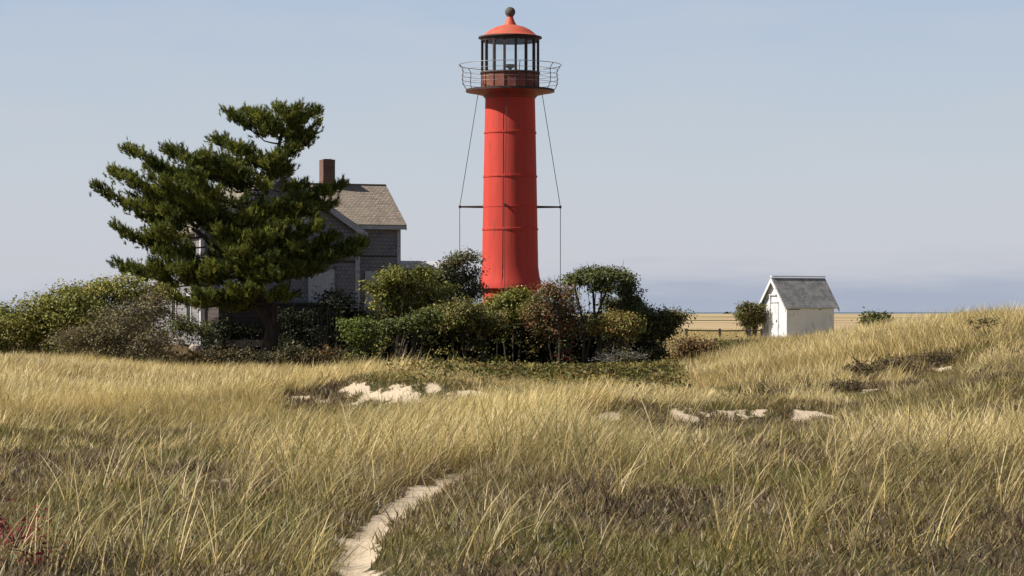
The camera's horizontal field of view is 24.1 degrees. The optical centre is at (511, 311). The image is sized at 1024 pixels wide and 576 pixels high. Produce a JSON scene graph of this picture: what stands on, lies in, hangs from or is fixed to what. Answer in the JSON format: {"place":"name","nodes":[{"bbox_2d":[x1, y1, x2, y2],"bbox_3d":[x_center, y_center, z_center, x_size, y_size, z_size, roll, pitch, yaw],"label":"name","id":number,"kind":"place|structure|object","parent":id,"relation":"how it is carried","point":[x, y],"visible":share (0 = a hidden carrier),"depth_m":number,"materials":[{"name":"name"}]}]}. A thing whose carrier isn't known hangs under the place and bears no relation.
{"place":"outdoors","nodes":[
{"label":"outdoors","id":0,"kind":"place"},
{"bbox_2d":[17,327,842,354],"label":"marsh grass","id":1,"kind":"structure","parent":0,"point":[734,334],"depth_m":139.37,"materials":[{"name":"beige plant"}]},
{"bbox_2d":[13,312,991,313],"bbox_3d":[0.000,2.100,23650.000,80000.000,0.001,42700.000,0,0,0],"label":"sea","id":2,"kind":"structure","parent":0,"point":[834,312],"depth_m":10092.23,"materials":[{"name":"blue liquid"}]},
{"bbox_2d":[0,301,1023,395],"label":"beach grass","id":3,"kind":"structure","parent":0,"point":[818,354],"depth_m":55.01,"materials":[{"name":"beige plant"}]},
{"bbox_2d":[0,314,1023,575],"bbox_3d":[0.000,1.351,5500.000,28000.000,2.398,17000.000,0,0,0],"label":"ground","id":4,"kind":"structure","parent":0,"point":[364,566],"depth_m":18.55,"materials":[{"name":"beige sand"}]},
{"bbox_2d":[0,300,39,355],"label":"bayberry shrub","id":5,"kind":"object","parent":4,"relation":"on","point":[10,335],"visible":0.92,"depth_m":78.80,"materials":[{"name":"green plant"}]},
{"bbox_2d":[0,499,50,553],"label":"red plant","id":6,"kind":"object","parent":4,"relation":"on","point":[11,533],"visible":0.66,"depth_m":16.16,"materials":[{"name":"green plant"}]},
{"bbox_2d":[0,505,51,543],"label":"red plant","id":7,"kind":"object","parent":4,"relation":"on","point":[23,520],"visible":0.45,"depth_m":16.58,"materials":[{"name":"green plant"}]},
{"bbox_2d":[0,527,65,568],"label":"red plant","id":8,"kind":"object","parent":4,"relation":"on","point":[38,553],"visible":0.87,"depth_m":15.34,"materials":[{"name":"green plant"}]},
{"bbox_2d":[8,278,112,355],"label":"bayberry shrub","id":9,"kind":"object","parent":4,"relation":"on","point":[47,307],"visible":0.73,"depth_m":79.36,"materials":[{"name":"green plant"}]},
{"bbox_2d":[41,284,189,364],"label":"twiggy shrub","id":10,"kind":"object","parent":4,"relation":"on","point":[98,336],"visible":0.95,"depth_m":75.97,"materials":[{"name":"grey plant"}]},
{"bbox_2d":[57,269,179,357],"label":"bayberry shrub","id":11,"kind":"object","parent":4,"relation":"on","point":[105,289],"visible":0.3,"depth_m":81.96,"materials":[{"name":"green plant"}]},
{"bbox_2d":[127,342,203,364],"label":"bramble","id":12,"kind":"object","parent":4,"relation":"on","point":[167,354],"visible":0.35,"depth_m":79.07,"materials":[{"name":"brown plant"}]},
{"bbox_2d":[173,338,184,344],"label":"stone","id":13,"kind":"object","parent":4,"relation":"on","point":[178,343],"visible":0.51,"depth_m":86.66,"materials":[{"name":"grey stone"}]},
{"bbox_2d":[157,311,219,344],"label":"leafy shrub","id":14,"kind":"object","parent":4,"relation":"on","point":[190,327],"visible":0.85,"depth_m":87.66,"materials":[{"name":"green plant"}]},
{"bbox_2d":[189,344,200,351],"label":"stone","id":15,"kind":"object","parent":4,"relation":"on","point":[192,346],"visible":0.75,"depth_m":86.25,"materials":[{"name":"grey stone"}]},
{"bbox_2d":[166,342,235,368],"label":"bramble","id":16,"kind":"object","parent":4,"relation":"on","point":[206,356],"visible":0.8,"depth_m":78.95,"materials":[{"name":"green plant"}]},
{"bbox_2d":[88,96,370,362],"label":"pine tree","id":17,"kind":"object","parent":4,"relation":"on","point":[178,206],"visible":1,"depth_m":84.98,"materials":[{"name":"green plant"}]},
{"bbox_2d":[198,312,263,351],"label":"dark shrub","id":18,"kind":"object","parent":4,"relation":"on","point":[222,327],"visible":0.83,"depth_m":90.98,"materials":[{"name":"green plant"}]},
{"bbox_2d":[219,342,283,367],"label":"bramble","id":19,"kind":"object","parent":4,"relation":"on","point":[240,355],"visible":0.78,"depth_m":79.15,"materials":[{"name":"green plant"}]},
{"bbox_2d":[154,159,406,355],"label":"keepers house","id":20,"kind":"structure","parent":4,"relation":"on","point":[372,211],"depth_m":94.95,"materials":[{"name":"grey wood"}]},
{"bbox_2d":[171,296,176,327],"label":"window","id":21,"kind":"structure","parent":20,"relation":"in","point":[172,308],"depth_m":97.33,"materials":[{"name":"white paint"}]},
{"bbox_2d":[186,293,191,323],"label":"window","id":22,"kind":"structure","parent":20,"relation":"in","point":[188,310],"depth_m":94.49,"materials":[{"name":"white paint"}]},
{"bbox_2d":[263,341,315,367],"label":"bramble","id":23,"kind":"object","parent":4,"relation":"on","point":[288,353],"visible":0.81,"depth_m":79.49,"materials":[{"name":"green plant"}]},
{"bbox_2d":[277,302,328,353],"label":"dark shrub","id":24,"kind":"object","parent":4,"relation":"on","point":[292,321],"visible":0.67,"depth_m":91.05,"materials":[{"name":"green plant"}]},
{"bbox_2d":[290,342,364,369],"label":"bramble","id":25,"kind":"object","parent":4,"relation":"on","point":[325,356],"visible":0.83,"depth_m":79.22,"materials":[{"name":"green plant"}]},
{"bbox_2d":[298,286,378,354],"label":"dark shrub","id":26,"kind":"object","parent":4,"relation":"on","point":[335,307],"visible":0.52,"depth_m":84.38,"materials":[{"name":"green plant"}]},
{"bbox_2d":[331,314,384,364],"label":"leafy shrub","id":27,"kind":"object","parent":4,"relation":"on","point":[360,330],"visible":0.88,"depth_m":78.64,"materials":[{"name":"green plant"}]},
{"bbox_2d":[327,310,415,362],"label":"dark shrub","id":28,"kind":"object","parent":4,"relation":"on","point":[388,348],"visible":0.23,"depth_m":84.12,"materials":[{"name":"green plant"}]},
{"bbox_2d":[355,258,462,360],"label":"tree","id":29,"kind":"object","parent":4,"relation":"on","point":[388,297],"visible":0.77,"depth_m":83.44,"materials":[{"name":"green plant"}]},
{"bbox_2d":[372,306,448,361],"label":"leafy shrub","id":30,"kind":"object","parent":4,"relation":"on","point":[420,321],"visible":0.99,"depth_m":79.27,"materials":[{"name":"green plant"}]},
{"bbox_2d":[381,312,462,363],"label":"dark shrub","id":31,"kind":"object","parent":4,"relation":"on","point":[439,340],"visible":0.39,"depth_m":83.80,"materials":[{"name":"green plant"}]},
{"bbox_2d":[401,261,464,301],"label":"outbuilding","id":32,"kind":"structure","parent":4,"relation":"on","point":[425,263],"depth_m":100.66,"materials":[{"name":"grey"}]},
{"bbox_2d":[415,246,492,326],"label":"tree","id":33,"kind":"object","parent":4,"relation":"on","point":[464,280],"visible":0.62,"depth_m":88.40,"materials":[{"name":"green plant"}]},
{"bbox_2d":[415,292,515,362],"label":"leafy shrub","id":34,"kind":"object","parent":4,"relation":"on","point":[464,315],"visible":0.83,"depth_m":80.74,"materials":[{"name":"green plant"}]},
{"bbox_2d":[436,306,515,363],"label":"dark shrub","id":35,"kind":"object","parent":4,"relation":"on","point":[472,354],"visible":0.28,"depth_m":84.14,"materials":[{"name":"green plant"}]},
{"bbox_2d":[459,7,561,337],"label":"lighthouse","id":36,"kind":"object","parent":4,"relation":"on","point":[510,235],"visible":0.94,"depth_m":104.48,"materials":[{"name":"red paint"}]},
{"bbox_2d":[475,283,547,363],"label":"leafy shrub","id":37,"kind":"object","parent":4,"relation":"on","point":[513,299],"visible":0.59,"depth_m":82.03,"materials":[{"name":"green plant"}]},
{"bbox_2d":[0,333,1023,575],"bbox_3d":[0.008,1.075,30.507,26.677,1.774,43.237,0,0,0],"label":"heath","id":38,"kind":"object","parent":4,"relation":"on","point":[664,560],"visible":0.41,"depth_m":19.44,"materials":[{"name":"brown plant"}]},
{"bbox_2d":[484,319,577,363],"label":"dark shrub","id":39,"kind":"object","parent":4,"relation":"on","point":[524,355],"visible":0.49,"depth_m":84.34,"materials":[{"name":"green plant"}]},
{"bbox_2d":[373,356,691,392],"bbox_3d":[0.775,1.565,62.619,10.221,1.372,33.735,0,0,0],"label":"ground cover","id":40,"kind":"object","parent":4,"relation":"on","point":[655,370],"visible":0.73,"depth_m":51.78,"materials":[{"name":"green plant"}]},
{"bbox_2d":[516,277,590,364],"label":"leafy shrub","id":41,"kind":"object","parent":4,"relation":"on","point":[557,315],"visible":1,"depth_m":80.23,"materials":[{"name":"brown plant"}]},
{"bbox_2d":[541,307,631,365],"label":"dark shrub","id":42,"kind":"object","parent":4,"relation":"on","point":[575,350],"visible":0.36,"depth_m":84.14,"materials":[{"name":"green plant"}]},
{"bbox_2d":[558,262,660,363],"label":"tree","id":43,"kind":"object","parent":4,"relation":"on","point":[601,279],"visible":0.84,"depth_m":81.03,"materials":[{"name":"green plant"}]},
{"bbox_2d":[581,306,651,362],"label":"leafy shrub","id":44,"kind":"object","parent":4,"relation":"on","point":[620,325],"visible":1,"depth_m":79.93,"materials":[{"name":"green plant"}]},
{"bbox_2d":[588,345,650,364],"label":"dead shrub","id":45,"kind":"object","parent":4,"relation":"on","point":[617,354],"visible":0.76,"depth_m":77.69,"materials":[{"name":"grey plant"}]},
{"bbox_2d":[586,333,675,364],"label":"dark shrub","id":46,"kind":"object","parent":4,"relation":"on","point":[641,343],"visible":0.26,"depth_m":84.07,"materials":[{"name":"green plant"}]},
{"bbox_2d":[632,303,697,361],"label":"leafy shrub","id":47,"kind":"object","parent":4,"relation":"on","point":[666,322],"visible":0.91,"depth_m":81.85,"materials":[{"name":"green plant"}]},
{"bbox_2d":[669,330,725,361],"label":"rusty shrub","id":48,"kind":"object","parent":4,"relation":"on","point":[689,347],"visible":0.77,"depth_m":79.95,"materials":[{"name":"brown plant"}]},
{"bbox_2d":[685,329,762,337],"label":"rail fence","id":49,"kind":"object","parent":4,"relation":"on","point":[720,331],"visible":0.69,"depth_m":137.42,"materials":[{"name":"brown wood"}]},
{"bbox_2d":[709,335,767,350],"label":"rusty shrub","id":50,"kind":"object","parent":4,"relation":"on","point":[728,344],"visible":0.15,"depth_m":83.99,"materials":[{"name":"brown plant"}]},
{"bbox_2d":[729,300,767,337],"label":"tree","id":51,"kind":"object","parent":4,"relation":"on","point":[748,316],"visible":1,"depth_m":140.60,"materials":[{"name":"green plant"}]},
{"bbox_2d":[715,382,786,399],"bbox_3d":[4.312,1.610,43.714,1.626,0.760,1.188,0,0,0],"label":"dune scrub","id":52,"kind":"object","parent":4,"relation":"on","point":[749,391],"visible":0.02,"depth_m":43.78,"materials":[{"name":"green plant"}]},
{"bbox_2d":[759,276,839,338],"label":"white shed","id":53,"kind":"structure","parent":4,"relation":"on","point":[800,305],"depth_m":140.34,"materials":[{"name":"paint"}]},
{"bbox_2d":[771,303,777,336],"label":"door","id":54,"kind":"structure","parent":53,"relation":"in","point":[774,306],"depth_m":140.27,"materials":[{"name":"white paint"}]},
{"bbox_2d":[756,373,871,396],"bbox_3d":[5.819,1.509,46.407,2.598,0.664,1.717,0,0,-20],"label":"dune scrub","id":55,"kind":"object","parent":4,"relation":"on","point":[849,383],"visible":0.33,"depth_m":46.19,"materials":[{"name":"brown plant"}]},
{"bbox_2d":[851,306,893,326],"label":"round shrub","id":56,"kind":"object","parent":4,"relation":"on","point":[869,317],"visible":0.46,"depth_m":99.86,"materials":[{"name":"green plant"}]},
{"bbox_2d":[838,340,965,376],"bbox_3d":[7.951,0.995,49.527,2.657,0.805,2.424,0,0,0],"label":"dune scrub","id":57,"kind":"object","parent":4,"relation":"on","point":[861,367],"visible":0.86,"depth_m":49.05,"materials":[{"name":"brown plant"}]},
{"bbox_2d":[963,315,1005,335],"bbox_3d":[10.439,0.442,53.004,0.932,0.790,0.708,0,0,9],"label":"dry weed","id":58,"kind":"object","parent":4,"relation":"on","point":[981,321],"visible":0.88,"depth_m":53.02,"materials":[{"name":"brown plant"}]},
{"bbox_2d":[0,339,1023,575],"bbox_3d":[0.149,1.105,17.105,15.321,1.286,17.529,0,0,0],"label":"beach grass","id":59,"kind":"structure","parent":0,"point":[705,459],"depth_m":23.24,"materials":[{"name":"beige plant"}]},
{"bbox_2d":[0,0,1023,311],"label":"sky","id":60,"kind":"structure","parent":0,"point":[713,150],"materials":[{"name":"blue"}]},
{"bbox_2d":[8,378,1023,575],"bbox_3d":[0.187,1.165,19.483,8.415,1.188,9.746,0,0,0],"label":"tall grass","id":61,"kind":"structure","parent":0,"point":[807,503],"depth_m":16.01,"materials":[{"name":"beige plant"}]}
]}

